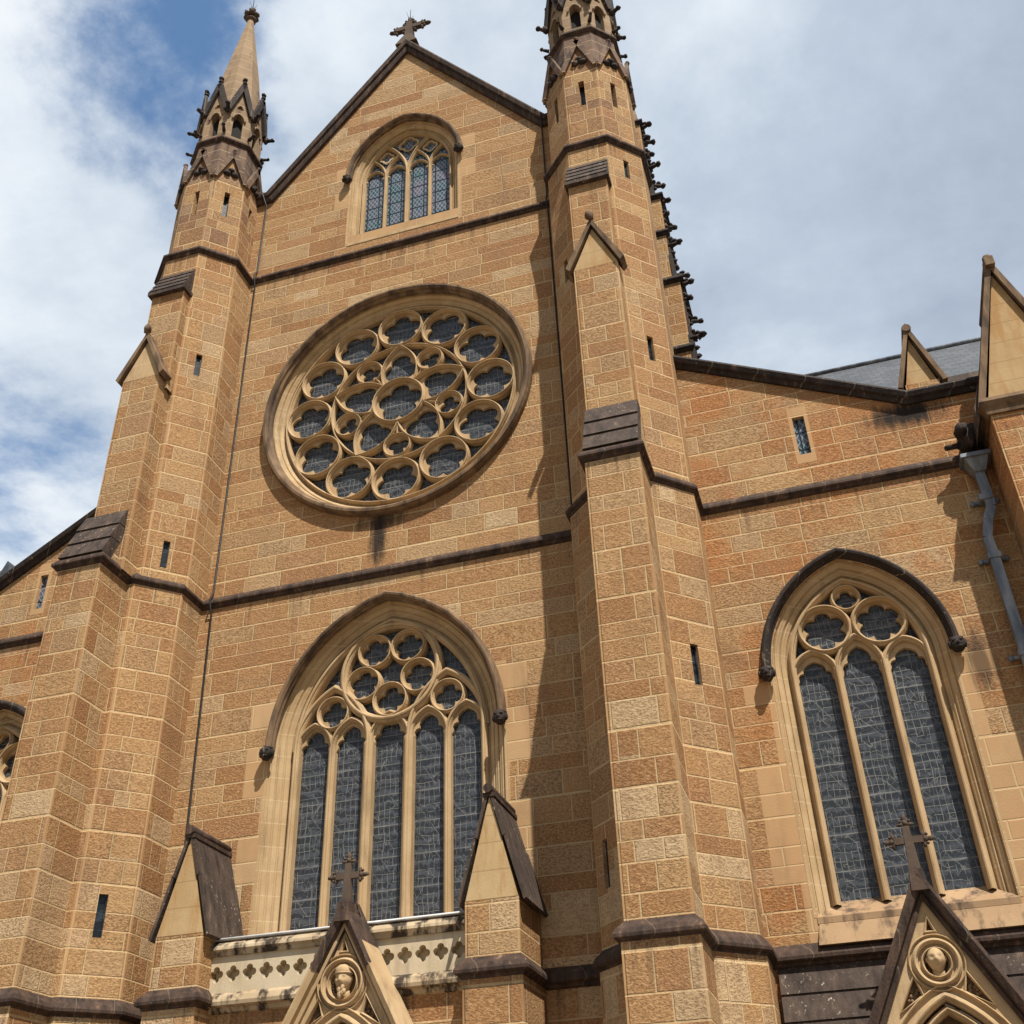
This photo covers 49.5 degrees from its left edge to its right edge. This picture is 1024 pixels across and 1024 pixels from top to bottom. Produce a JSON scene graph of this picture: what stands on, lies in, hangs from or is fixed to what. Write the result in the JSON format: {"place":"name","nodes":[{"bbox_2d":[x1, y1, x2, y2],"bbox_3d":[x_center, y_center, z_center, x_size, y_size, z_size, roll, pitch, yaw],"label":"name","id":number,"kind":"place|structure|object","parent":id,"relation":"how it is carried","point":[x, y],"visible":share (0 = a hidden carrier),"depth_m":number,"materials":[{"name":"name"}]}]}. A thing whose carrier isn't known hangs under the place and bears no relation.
{"place":"outdoors","nodes":[
{"label":"outdoors","id":0,"kind":"place"},
{"bbox_2d":[0,0,1023,570],"label":"sky","id":1,"kind":"structure","parent":0,"point":[838,175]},
{"label":"ground","id":2,"kind":"structure","parent":0,"visible":0},
{"bbox_2d":[0,0,1023,1023],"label":"cathedral","id":3,"kind":"structure","parent":2,"relation":"on","point":[699,699],"depth_m":22.12,"materials":[{"name":"brown stone"}]},
{"bbox_2d":[0,700,25,820],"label":"tracery window","id":4,"kind":"structure","parent":3,"relation":"in","point":[11,724],"depth_m":25.28,"materials":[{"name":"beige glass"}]},
{"bbox_2d":[185,193,266,841],"bbox_3d":[-6.798,2.159,25.166,0.292,27.909,0.243,-11,-35,13],"label":"lightning cable","id":5,"kind":"object","parent":3,"relation":"attached to","point":[197,737],"visible":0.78,"depth_m":26.25,"materials":[{"name":"black metal"}]},
{"bbox_2d":[250,591,508,934],"bbox_3d":[-2.524,4.873,22.145,5.325,7.365,0.936,-11,-35,13],"label":"tracery window","id":6,"kind":"structure","parent":3,"relation":"in","point":[386,735],"depth_m":22.26,"materials":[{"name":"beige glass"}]},
{"bbox_2d":[263,283,532,516],"bbox_3d":[-2.834,-2.816,27.257,7.020,7.020,0.590,-11,-35,13],"label":"rose window","id":7,"kind":"structure","parent":3,"relation":"in","point":[403,395],"depth_m":27.44,"materials":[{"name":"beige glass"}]},
{"bbox_2d":[342,113,463,245],"bbox_3d":[-3.054,-9.645,31.896,3.719,4.956,0.923,-11,-35,13],"label":"tracery window","id":8,"kind":"structure","parent":3,"relation":"in","point":[409,173],"depth_m":32.15,"materials":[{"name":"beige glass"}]},
{"bbox_2d":[540,114,571,504],"bbox_3d":[1.258,0.558,23.247,0.082,27.910,0.243,-11,-35,13],"label":"lightning cable","id":9,"kind":"object","parent":3,"relation":"attached to","point":[556,322],"visible":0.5,"depth_m":26.69,"materials":[{"name":"black metal"}]},
{"bbox_2d":[758,548,1023,923],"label":"tracery window","id":10,"kind":"structure","parent":3,"relation":"in","point":[878,730],"depth_m":19.55,"materials":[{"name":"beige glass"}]},
{"bbox_2d":[959,448,1023,666],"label":"downpipe","id":11,"kind":"object","parent":3,"relation":"attached to","point":[973,464],"visible":1,"depth_m":20.34,"materials":[{"name":"grey metal"}]}
]}

